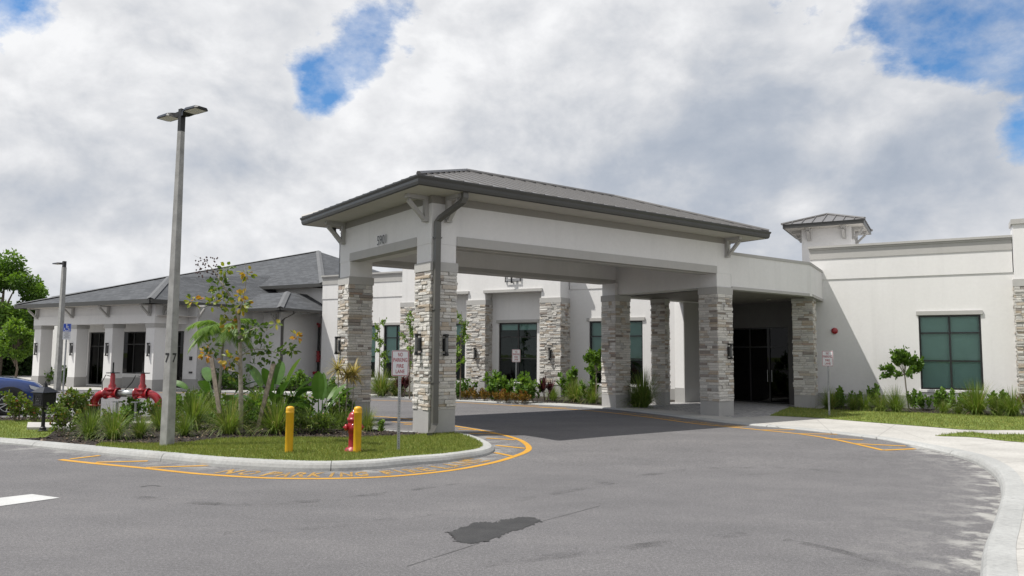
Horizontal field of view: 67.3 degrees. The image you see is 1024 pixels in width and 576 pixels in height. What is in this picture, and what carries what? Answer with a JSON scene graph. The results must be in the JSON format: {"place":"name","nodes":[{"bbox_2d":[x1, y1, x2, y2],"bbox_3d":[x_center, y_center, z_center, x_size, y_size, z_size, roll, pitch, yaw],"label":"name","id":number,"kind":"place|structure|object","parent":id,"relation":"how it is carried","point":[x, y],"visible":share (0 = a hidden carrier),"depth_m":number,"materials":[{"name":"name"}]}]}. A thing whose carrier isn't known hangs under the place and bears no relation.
{"place":"outdoors","nodes":[
{"label":"outdoors","id":0,"kind":"place"},
{"bbox_2d":[0,390,1000,575],"bbox_3d":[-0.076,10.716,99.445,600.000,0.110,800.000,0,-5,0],"label":"road","id":1,"kind":"structure","parent":0,"point":[682,498],"depth_m":10.55,"materials":[{"name":"grey asphalt"}]},
{"bbox_2d":[0,376,42,414],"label":"parked car","id":2,"kind":"object","parent":1,"relation":"on","point":[15,385],"visible":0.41,"depth_m":24.29,"materials":[{"name":"blue paint"}]},
{"bbox_2d":[0,401,73,505],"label":"white road lines","id":3,"kind":"object","parent":1,"relation":"on","point":[10,500],"visible":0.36,"depth_m":11.00,"materials":[{"name":"paint"}]},
{"bbox_2d":[52,261,66,390],"bbox_3d":[-23.730,1.987,40.092,0.995,6.770,0.360,-2,-6,29],"label":"street lamp","id":4,"kind":"object","parent":1,"relation":"on","point":[58,365],"visible":0.95,"depth_m":39.82,"materials":[{"name":"concrete"}]},
{"bbox_2d":[62,323,70,396],"bbox_3d":[-18.888,3.130,32.530,0.300,3.250,0.085,3,-5,-25],"label":"parking sign","id":5,"kind":"object","parent":1,"relation":"on","point":[66,332],"visible":0.98,"depth_m":32.57,"materials":[{"name":"metal"}]},
{"bbox_2d":[0,416,420,444],"bbox_3d":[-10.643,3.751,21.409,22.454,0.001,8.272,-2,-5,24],"label":"island mulch","id":6,"kind":"object","parent":1,"relation":"on","point":[134,440],"visible":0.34,"depth_m":18.47,"materials":[{"name":"brown wood"}]},
{"bbox_2d":[0,418,53,437],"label":"side lawn","id":7,"kind":"structure","parent":6,"relation":"on","point":[14,436],"depth_m":18.62,"materials":[{"name":"green plant"}]},
{"bbox_2d":[0,389,32,420],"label":"shrub","id":8,"kind":"object","parent":7,"relation":"on","point":[10,400],"visible":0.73,"depth_m":21.69,"materials":[{"name":"green plant"}]},
{"bbox_2d":[23,397,46,421],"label":"shrub","id":9,"kind":"object","parent":7,"relation":"on","point":[31,410],"visible":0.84,"depth_m":21.33,"materials":[{"name":"green plant"}]},
{"bbox_2d":[30,381,59,431],"bbox_3d":[-11.513,2.914,18.933,0.455,1.246,0.455,-2,-5,22],"label":"mailbox","id":10,"kind":"object","parent":7,"relation":"on","point":[43,395],"visible":0.98,"depth_m":18.84,"materials":[{"name":"black metal"}]},
{"bbox_2d":[27,422,71,429],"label":"utility slab","id":11,"kind":"structure","parent":7,"relation":"on","point":[33,425],"depth_m":19.70,"materials":[{"name":"concrete"}]},
{"bbox_2d":[44,400,83,435],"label":"shrub","id":12,"kind":"object","parent":6,"relation":"on","point":[64,414],"visible":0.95,"depth_m":17.97,"materials":[{"name":"green plant"}]},
{"bbox_2d":[51,388,78,419],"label":"shrub","id":13,"kind":"object","parent":6,"relation":"on","point":[64,399],"visible":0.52,"depth_m":21.80,"materials":[{"name":"green plant"}]},
{"bbox_2d":[65,387,98,417],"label":"shrub","id":14,"kind":"object","parent":6,"relation":"on","point":[80,399],"visible":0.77,"depth_m":21.69,"materials":[{"name":"green plant"}]},
{"bbox_2d":[58,403,120,439],"bbox_3d":[-9.606,3.107,17.589,1.607,1.147,1.640,0,-5,0],"label":"grass clump","id":15,"kind":"object","parent":6,"relation":"on","point":[89,429],"visible":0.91,"depth_m":17.46,"materials":[{"name":"green plant"}]},
{"bbox_2d":[79,398,148,441],"bbox_3d":[-8.963,3.115,17.364,1.683,1.332,1.831,0,-5,0],"label":"grass clump","id":16,"kind":"object","parent":6,"relation":"on","point":[113,428],"visible":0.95,"depth_m":17.27,"materials":[{"name":"green plant"}]},
{"bbox_2d":[111,406,137,427],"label":"shrub","id":17,"kind":"object","parent":6,"relation":"on","point":[126,414],"visible":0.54,"depth_m":19.82,"materials":[{"name":"green plant"}]},
{"bbox_2d":[84,362,177,422],"bbox_3d":[-10.872,3.009,21.836,3.182,1.781,0.800,0,-5,7],"label":"backflow preventer","id":18,"kind":"object","parent":6,"relation":"on","point":[111,390],"visible":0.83,"depth_m":21.90,"materials":[{"name":"red metal"}]},
{"bbox_2d":[119,397,148,418],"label":"shrub","id":19,"kind":"object","parent":6,"relation":"on","point":[139,405],"visible":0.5,"depth_m":22.10,"materials":[{"name":"green plant"}]},
{"bbox_2d":[119,412,158,439],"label":"grass clump","id":20,"kind":"object","parent":6,"relation":"on","point":[139,430],"visible":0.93,"depth_m":17.67,"materials":[{"name":"green plant"}]},
{"bbox_2d":[145,397,161,425],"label":"shrub","id":21,"kind":"object","parent":6,"relation":"on","point":[150,405],"visible":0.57,"depth_m":20.50,"materials":[{"name":"green plant"}]},
{"bbox_2d":[145,404,178,429],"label":"grass clump","id":22,"kind":"object","parent":6,"relation":"on","point":[156,422],"visible":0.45,"depth_m":19.38,"materials":[{"name":"green plant"}]},
{"bbox_2d":[175,411,202,435],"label":"grass clump","id":23,"kind":"object","parent":6,"relation":"on","point":[184,428],"visible":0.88,"depth_m":18.08,"materials":[{"name":"green plant"}]},
{"bbox_2d":[175,384,218,430],"bbox_3d":[-8.265,3.177,19.837,2.277,1.535,2.195,-3,-6,33],"label":"grass clump","id":24,"kind":"object","parent":6,"relation":"on","point":[194,408],"visible":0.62,"depth_m":19.70,"materials":[{"name":"green plant"}]},
{"bbox_2d":[209,358,221,412],"bbox_3d":[-7.287,2.393,18.912,0.506,1.352,0.102,-3,-6,31],"label":"wooden stake","id":25,"kind":"object","parent":6,"relation":"in","point":[214,379],"visible":0.86,"depth_m":18.89,"materials":[{"name":"brown wood"}]},
{"bbox_2d":[176,367,263,408],"bbox_3d":[-8.628,3.061,21.969,3.018,1.567,1.987,-1,-5,15],"label":"bird of paradise plant","id":26,"kind":"object","parent":6,"relation":"on","point":[205,386],"visible":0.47,"depth_m":22.25,"materials":[{"name":"green plant"}]},
{"bbox_2d":[185,318,258,401],"bbox_3d":[-8.319,2.352,21.984,2.026,3.013,2.116,0,-5,0],"label":"palm tree","id":27,"kind":"object","parent":6,"relation":"on","point":[210,328],"visible":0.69,"depth_m":21.67,"materials":[{"name":"green plant"}]},
{"bbox_2d":[195,387,259,436],"bbox_3d":[-6.935,3.196,18.723,2.084,1.571,2.268,4,-6,-38],"label":"grass clump","id":28,"kind":"object","parent":6,"relation":"on","point":[228,421],"visible":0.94,"depth_m":18.57,"materials":[{"name":"green plant"}]},
{"bbox_2d":[184,255,302,432],"bbox_3d":[-6.769,1.375,19.213,2.865,4.504,1.309,0,-5,0],"label":"young tree","id":29,"kind":"object","parent":6,"relation":"on","point":[238,326],"visible":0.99,"depth_m":19.18,"materials":[{"name":"green plant"}]},
{"bbox_2d":[228,401,259,428],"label":"shrub","id":30,"kind":"object","parent":6,"relation":"on","point":[249,418],"visible":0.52,"depth_m":19.96,"materials":[{"name":"green plant"}]},
{"bbox_2d":[255,364,275,429],"bbox_3d":[-6.088,2.682,19.013,0.444,1.620,0.099,3,-6,-27],"label":"wooden stake","id":31,"kind":"object","parent":6,"relation":"on","point":[268,383],"visible":0.93,"depth_m":19.00,"materials":[{"name":"brown wood"}]},
{"bbox_2d":[220,358,315,413],"bbox_3d":[-6.545,2.841,21.026,2.441,1.869,2.107,3,-6,-28],"label":"bird of paradise plant","id":32,"kind":"object","parent":6,"relation":"on","point":[278,375],"visible":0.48,"depth_m":21.14,"materials":[{"name":"green plant"}]},
{"bbox_2d":[238,394,311,435],"bbox_3d":[-5.708,3.167,18.827,2.271,1.331,2.190,-1,-5,16],"label":"grass clump","id":33,"kind":"object","parent":6,"relation":"on","point":[274,423],"visible":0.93,"depth_m":18.65,"materials":[{"name":"green plant"}]},
{"bbox_2d":[95,431,482,460],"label":"front lawn","id":34,"kind":"structure","parent":6,"relation":"on","point":[320,450],"depth_m":15.71,"materials":[{"name":"green plant"}]},
{"bbox_2d":[157,105,207,444],"bbox_3d":[-7.278,-0.252,16.595,1.510,7.380,0.340,-3,-6,34],"label":"street lamp","id":35,"kind":"object","parent":34,"relation":"on","point":[167,426],"visible":0.97,"depth_m":16.50,"materials":[{"name":"concrete"}]},
{"bbox_2d":[285,406,293,451],"bbox_3d":[-4.418,2.826,15.277,0.166,0.958,0.166,0,-5,0],"label":"bollard","id":36,"kind":"object","parent":34,"relation":"on","point":[289,429],"visible":0.94,"depth_m":15.22,"materials":[{"name":"yellow plastic"}]},
{"bbox_2d":[343,410,363,451],"bbox_3d":[-3.192,2.880,15.503,0.354,0.843,0.356,-2,-5,24],"label":"fire hydrant","id":37,"kind":"object","parent":34,"relation":"on","point":[349,427],"visible":0.6,"depth_m":15.42,"materials":[{"name":"red metal"}]},
{"bbox_2d":[353,406,361,452],"bbox_3d":[-3.081,2.842,15.352,0.166,0.958,0.166,0,-5,0],"label":"bollard","id":38,"kind":"object","parent":34,"relation":"on","point":[357,428],"visible":0.98,"depth_m":15.29,"materials":[{"name":"yellow plastic"}]},
{"bbox_2d":[391,350,408,448],"bbox_3d":[-2.302,2.391,15.702,0.360,2.230,0.044,3,-5,-23],"label":"road sign","id":39,"kind":"object","parent":34,"relation":"on","point":[400,364],"visible":0.98,"depth_m":15.73,"materials":[{"name":"metal"}]},
{"bbox_2d":[285,406,323,432],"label":"plant","id":40,"kind":"object","parent":6,"relation":"on","point":[309,424],"visible":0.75,"depth_m":18.87,"materials":[{"name":"green plant"}]},
{"bbox_2d":[291,392,317,421],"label":"shrub","id":41,"kind":"object","parent":6,"relation":"on","point":[307,400],"visible":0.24,"depth_m":21.73,"materials":[{"name":"green plant"}]},
{"bbox_2d":[281,371,355,427],"bbox_3d":[-5.266,2.991,20.685,2.138,1.541,1.197,1,-5,-10],"label":"bird of paradise plant","id":42,"kind":"object","parent":6,"relation":"on","point":[320,390],"visible":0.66,"depth_m":20.45,"materials":[{"name":"green plant"}]},
{"bbox_2d":[314,408,341,433],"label":"plant","id":43,"kind":"object","parent":6,"relation":"on","point":[327,421],"visible":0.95,"depth_m":18.82,"materials":[{"name":"green plant"}]},
{"bbox_2d":[333,406,352,429],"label":"plant","id":44,"kind":"object","parent":6,"relation":"on","point":[343,422],"visible":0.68,"depth_m":19.71,"materials":[{"name":"green plant"}]},
{"bbox_2d":[334,387,355,415],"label":"shrub","id":45,"kind":"object","parent":6,"relation":"on","point":[343,400],"visible":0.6,"depth_m":22.64,"materials":[{"name":"green plant"}]},
{"bbox_2d":[322,356,370,415],"bbox_3d":[-4.690,2.840,21.656,1.466,2.041,1.308,1,-5,-9],"label":"dracaena plant","id":46,"kind":"object","parent":6,"relation":"on","point":[352,372],"visible":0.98,"depth_m":21.61,"materials":[{"name":"yellow plant"}]},
{"bbox_2d":[362,401,386,431],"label":"grass clump","id":47,"kind":"object","parent":6,"relation":"on","point":[368,423],"visible":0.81,"depth_m":19.64,"materials":[{"name":"green plant"}]},
{"bbox_2d":[0,429,493,470],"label":"island kerb","id":48,"kind":"structure","parent":1,"relation":"on","point":[486,448],"depth_m":14.65,"materials":[{"name":"concrete"}]},
{"bbox_2d":[218,458,489,476],"bbox_3d":[-2.690,3.292,14.004,5.144,0.022,1.507,2,-5,-20],"label":"road lettering","id":49,"kind":"object","parent":1,"relation":"on","point":[331,474],"visible":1,"depth_m":13.65,"materials":[{"name":"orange paint"}]},
{"bbox_2d":[60,392,913,478],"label":"yellow road lines","id":50,"kind":"object","parent":1,"relation":"on","point":[528,448],"visible":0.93,"depth_m":15.09,"materials":[{"name":"paint"}]},
{"bbox_2d":[447,517,541,543],"bbox_3d":[-0.241,2.917,9.359,0.716,0.001,1.643,-3,-6,32],"label":"dark asphalt patch","id":51,"kind":"object","parent":1,"relation":"on","point":[476,532],"visible":1,"depth_m":9.27,"materials":[{"name":"grey asphalt"}]},
{"bbox_2d":[61,389,1023,575],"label":"pavement kerb","id":52,"kind":"structure","parent":1,"relation":"on","point":[999,555],"depth_m":11.59,"materials":[{"name":"concrete"}]},
{"bbox_2d":[0,0,1023,306],"label":"sky","id":53,"kind":"structure","parent":0,"point":[906,117],"materials":[{"name":"white"}]},
{"bbox_2d":[3,375,1023,575],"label":"pavement","id":54,"kind":"structure","parent":0,"point":[1011,453],"depth_m":20.61,"materials":[{"name":"concrete"}]},
{"bbox_2d":[1,355,32,375],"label":"undergrowth","id":55,"kind":"object","parent":54,"relation":"on","point":[24,367],"visible":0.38,"depth_m":62.85,"materials":[{"name":"green plant"}]},
{"bbox_2d":[0,315,34,376],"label":"background tree","id":56,"kind":"object","parent":54,"relation":"on","point":[19,347],"visible":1,"depth_m":46.60,"materials":[{"name":"green plant"}]},
{"bbox_2d":[0,248,49,375],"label":"background tree","id":57,"kind":"object","parent":54,"relation":"on","point":[13,277],"visible":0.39,"depth_m":62.04,"materials":[{"name":"green plant"}]},
{"bbox_2d":[14,250,378,390],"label":"shingled wing","id":58,"kind":"structure","parent":54,"relation":"on","point":[122,327],"depth_m":43.96,"materials":[{"name":"white paint"}]},
{"bbox_2d":[88,332,104,384],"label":"glass door","id":59,"kind":"structure","parent":58,"relation":"in","point":[97,338],"depth_m":45.46,"materials":[{"name":"black glass"}]},
{"bbox_2d":[122,332,145,373],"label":"window","id":60,"kind":"structure","parent":58,"relation":"in","point":[134,342],"depth_m":43.78,"materials":[{"name":"black glass"}]},
{"bbox_2d":[176,331,183,387],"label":"glass door","id":61,"kind":"structure","parent":58,"relation":"in","point":[180,333],"depth_m":41.81,"materials":[{"name":"black glass"}]},
{"bbox_2d":[221,387,311,390],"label":"wing mulch bed","id":62,"kind":"object","parent":54,"relation":"on","point":[276,388],"visible":0.21,"depth_m":42.41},
{"bbox_2d":[222,372,250,389],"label":"shrub","id":63,"kind":"object","parent":62,"relation":"on","point":[227,382],"visible":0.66,"depth_m":40.64,"materials":[{"name":"green plant"}]},
{"bbox_2d":[455,378,479,398],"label":"shrub","id":64,"kind":"object","parent":54,"relation":"on","point":[464,387],"visible":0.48,"depth_m":33.84,"materials":[{"name":"green plant"}]},
{"bbox_2d":[292,389,674,405],"bbox_3d":[-2.876,5.147,36.935,22.400,0.001,5.626,-2,-6,29],"label":"facade mulch bed","id":65,"kind":"object","parent":54,"relation":"on","point":[540,398],"visible":0.26,"depth_m":33.81,"materials":[{"name":"brown soil"}]},
{"bbox_2d":[290,369,311,389],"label":"shrub","id":66,"kind":"object","parent":65,"relation":"on","point":[300,378],"visible":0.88,"depth_m":40.14,"materials":[{"name":"green plant"}]},
{"bbox_2d":[372,317,389,394],"bbox_3d":[-6.197,3.228,36.191,0.922,3.768,1.087,0,-5,0],"label":"young tree","id":67,"kind":"object","parent":65,"relation":"on","point":[379,340],"visible":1,"depth_m":36.11,"materials":[{"name":"green plant"}]},
{"bbox_2d":[370,366,396,397],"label":"grass clump","id":68,"kind":"object","parent":65,"relation":"on","point":[383,385],"visible":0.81,"depth_m":35.96,"materials":[{"name":"green plant"}]},
{"bbox_2d":[371,373,412,395],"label":"grass clump","id":69,"kind":"object","parent":65,"relation":"on","point":[392,388],"visible":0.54,"depth_m":36.03,"materials":[{"name":"green plant"}]},
{"bbox_2d":[393,375,412,396],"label":"ti plant","id":70,"kind":"object","parent":65,"relation":"on","point":[405,381],"visible":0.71,"depth_m":35.18,"materials":[{"name":"red plant"}]},
{"bbox_2d":[398,308,415,398],"bbox_3d":[-4.701,2.937,34.737,1.087,4.127,0.922,3,-5,-24],"label":"young tree","id":71,"kind":"object","parent":65,"relation":"on","point":[411,327],"visible":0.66,"depth_m":34.73,"materials":[{"name":"green plant"}]},
{"bbox_2d":[454,311,470,399],"bbox_3d":[-2.168,2.917,33.290,1.035,3.948,0.878,-4,-7,41],"label":"young tree","id":72,"kind":"object","parent":65,"relation":"on","point":[463,333],"visible":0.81,"depth_m":33.36,"materials":[{"name":"green plant"}]},
{"bbox_2d":[482,370,503,400],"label":"shrub","id":73,"kind":"object","parent":65,"relation":"on","point":[495,383],"visible":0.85,"depth_m":32.91,"materials":[{"name":"green plant"}]},
{"bbox_2d":[556,366,577,400],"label":"shrub","id":74,"kind":"object","parent":65,"relation":"on","point":[573,372],"visible":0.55,"depth_m":33.25,"materials":[{"name":"green plant"}]},
{"bbox_2d":[550,376,588,402],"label":"grass clump","id":75,"kind":"object","parent":65,"relation":"on","point":[574,393],"visible":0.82,"depth_m":32.10,"materials":[{"name":"green plant"}]},
{"bbox_2d":[577,375,599,400],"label":"shrub","id":76,"kind":"object","parent":65,"relation":"on","point":[592,383],"visible":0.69,"depth_m":31.60,"materials":[{"name":"green plant"}]},
{"bbox_2d":[576,377,601,403],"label":"grass clump","id":77,"kind":"object","parent":65,"relation":"on","point":[592,398],"visible":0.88,"depth_m":31.30,"materials":[{"name":"green plant"}]},
{"bbox_2d":[582,347,602,403],"bbox_3d":[3.471,3.565,31.398,1.223,2.393,1.560,0,-5,2],"label":"tree","id":78,"kind":"object","parent":65,"relation":"on","point":[592,359],"visible":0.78,"depth_m":31.29,"materials":[{"name":"green plant"}]},
{"bbox_2d":[615,365,677,408],"bbox_3d":[5.081,3.924,29.265,2.873,2.114,2.979,3,-5,-24],"label":"grass clump","id":79,"kind":"object","parent":65,"relation":"on","point":[645,396],"visible":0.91,"depth_m":29.08,"materials":[{"name":"green plant"}]},
{"bbox_2d":[500,375,513,401],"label":"shrub","id":80,"kind":"object","parent":54,"relation":"on","point":[507,385],"visible":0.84,"depth_m":32.26,"materials":[{"name":"green plant"}]},
{"bbox_2d":[510,371,538,401],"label":"shrub","id":81,"kind":"object","parent":54,"relation":"on","point":[521,380],"visible":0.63,"depth_m":31.93,"materials":[{"name":"green plant"}]},
{"bbox_2d":[524,375,541,402],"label":"shrub","id":82,"kind":"object","parent":54,"relation":"on","point":[529,389],"visible":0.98,"depth_m":31.56,"materials":[{"name":"green plant"}]},
{"bbox_2d":[538,374,554,402],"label":"ti plant","id":83,"kind":"object","parent":54,"relation":"on","point":[548,386],"visible":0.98,"depth_m":31.91,"materials":[{"name":"red plant"}]},
{"bbox_2d":[300,168,822,435],"bbox_3d":[5.032,0.705,27.780,23.509,7.789,7.486,4,-6,-36],"label":"entrance canopy","id":84,"kind":"object","parent":54,"relation":"on","point":[436,231],"visible":0.95,"depth_m":23.31,"materials":[{"name":"white paint"}]},
{"bbox_2d":[321,213,1023,412],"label":"building","id":85,"kind":"structure","parent":54,"relation":"on","point":[951,310],"depth_m":31.86,"materials":[{"name":"white paint"}]},
{"bbox_2d":[370,325,375,377],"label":"window","id":86,"kind":"structure","parent":85,"relation":"in","point":[373,327],"depth_m":43.32,"materials":[{"name":"teal glass"}]},
{"bbox_2d":[384,325,400,377],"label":"window","id":87,"kind":"structure","parent":85,"relation":"in","point":[391,337],"depth_m":42.69,"materials":[{"name":"teal glass"}]},
{"bbox_2d":[454,324,464,380],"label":"window","id":88,"kind":"structure","parent":85,"relation":"in","point":[458,326],"depth_m":41.32,"materials":[{"name":"teal glass"}]},
{"bbox_2d":[499,322,536,381],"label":"window","id":89,"kind":"structure","parent":85,"relation":"in","point":[522,336],"depth_m":39.29,"materials":[{"name":"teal glass"}]},
{"bbox_2d":[590,321,642,384],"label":"window","id":90,"kind":"structure","parent":85,"relation":"in","point":[636,333],"depth_m":36.54,"materials":[{"name":"teal glass"}]},
{"bbox_2d":[732,327,789,403],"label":"entrance door","id":91,"kind":"structure","parent":85,"relation":"in","point":[761,360],"depth_m":32.87,"materials":[{"name":"black glass"}]},
{"bbox_2d":[918,315,983,390],"bbox_3d":[16.728,2.455,29.356,2.070,2.840,0.161,-2,-6,29],"label":"window","id":92,"kind":"structure","parent":85,"relation":"in","point":[950,346],"depth_m":29.39,"materials":[{"name":"teal glass"}]},
{"bbox_2d":[632,401,823,417],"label":"paver floor","id":93,"kind":"structure","parent":54,"relation":"on","point":[748,409],"depth_m":29.27,"materials":[{"name":"grey concrete"}]},
{"bbox_2d":[770,406,1023,429],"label":"lawn","id":94,"kind":"structure","parent":54,"relation":"on","point":[924,418],"depth_m":24.54,"materials":[{"name":"green plant"}]},
{"bbox_2d":[822,351,832,414],"bbox_3d":[10.688,3.308,25.976,0.360,2.370,0.044,-3,-6,37],"label":"road sign","id":95,"kind":"object","parent":94,"relation":"on","point":[827,358],"visible":0.99,"depth_m":26.00,"materials":[{"name":"metal"}]},
{"bbox_2d":[825,406,1023,415],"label":"mulch bed","id":96,"kind":"object","parent":54,"relation":"on","point":[916,410],"visible":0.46,"depth_m":28.31,"materials":[{"name":"brown soil"}]},
{"bbox_2d":[814,386,841,409],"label":"grass clump","id":97,"kind":"object","parent":96,"relation":"on","point":[833,403],"visible":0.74,"depth_m":28.73,"materials":[{"name":"green plant"}]},
{"bbox_2d":[846,390,876,410],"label":"grass clump","id":98,"kind":"object","parent":96,"relation":"on","point":[866,403],"visible":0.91,"depth_m":28.17,"materials":[{"name":"green plant"}]},
{"bbox_2d":[866,383,880,407],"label":"shrub","id":99,"kind":"object","parent":96,"relation":"on","point":[872,390],"visible":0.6,"depth_m":29.17,"materials":[{"name":"green plant"}]},
{"bbox_2d":[866,390,898,411],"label":"grass clump","id":100,"kind":"object","parent":96,"relation":"on","point":[882,407],"visible":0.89,"depth_m":27.95,"materials":[{"name":"green plant"}]},
{"bbox_2d":[872,384,920,412],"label":"grass clump","id":101,"kind":"object","parent":96,"relation":"on","point":[893,402],"visible":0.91,"depth_m":27.70,"materials":[{"name":"green plant"}]},
{"bbox_2d":[878,345,923,409],"bbox_3d":[14.794,3.384,29.015,1.684,2.511,1.289,0,-5,6],"label":"tree","id":102,"kind":"object","parent":96,"relation":"on","point":[898,357],"visible":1,"depth_m":28.98,"materials":[{"name":"green plant"}]},
{"bbox_2d":[906,388,922,408],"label":"shrub","id":103,"kind":"object","parent":96,"relation":"on","point":[913,396],"visible":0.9,"depth_m":28.48,"materials":[{"name":"green plant"}]},
{"bbox_2d":[924,390,942,410],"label":"shrub","id":104,"kind":"object","parent":96,"relation":"on","point":[937,395],"visible":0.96,"depth_m":28.04,"materials":[{"name":"green plant"}]},
{"bbox_2d":[942,378,1015,415],"bbox_3d":[16.050,3.888,26.726,2.720,1.729,2.821,3,-6,-32],"label":"grass clump","id":105,"kind":"object","parent":96,"relation":"on","point":[974,400],"visible":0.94,"depth_m":26.52,"materials":[{"name":"green plant"}]},
{"bbox_2d":[983,392,1015,415],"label":"grass clump","id":106,"kind":"object","parent":96,"relation":"on","point":[997,407],"visible":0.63,"depth_m":26.29,"materials":[{"name":"green plant"}]},
{"bbox_2d":[990,385,1023,416],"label":"grass clump","id":107,"kind":"object","parent":96,"relation":"on","point":[1012,404],"visible":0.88,"depth_m":26.06,"materials":[{"name":"green plant"}]},
{"bbox_2d":[935,431,1023,441],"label":"verge lawn","id":108,"kind":"structure","parent":54,"relation":"on","point":[982,436],"depth_m":19.25,"materials":[{"name":"green plant"}]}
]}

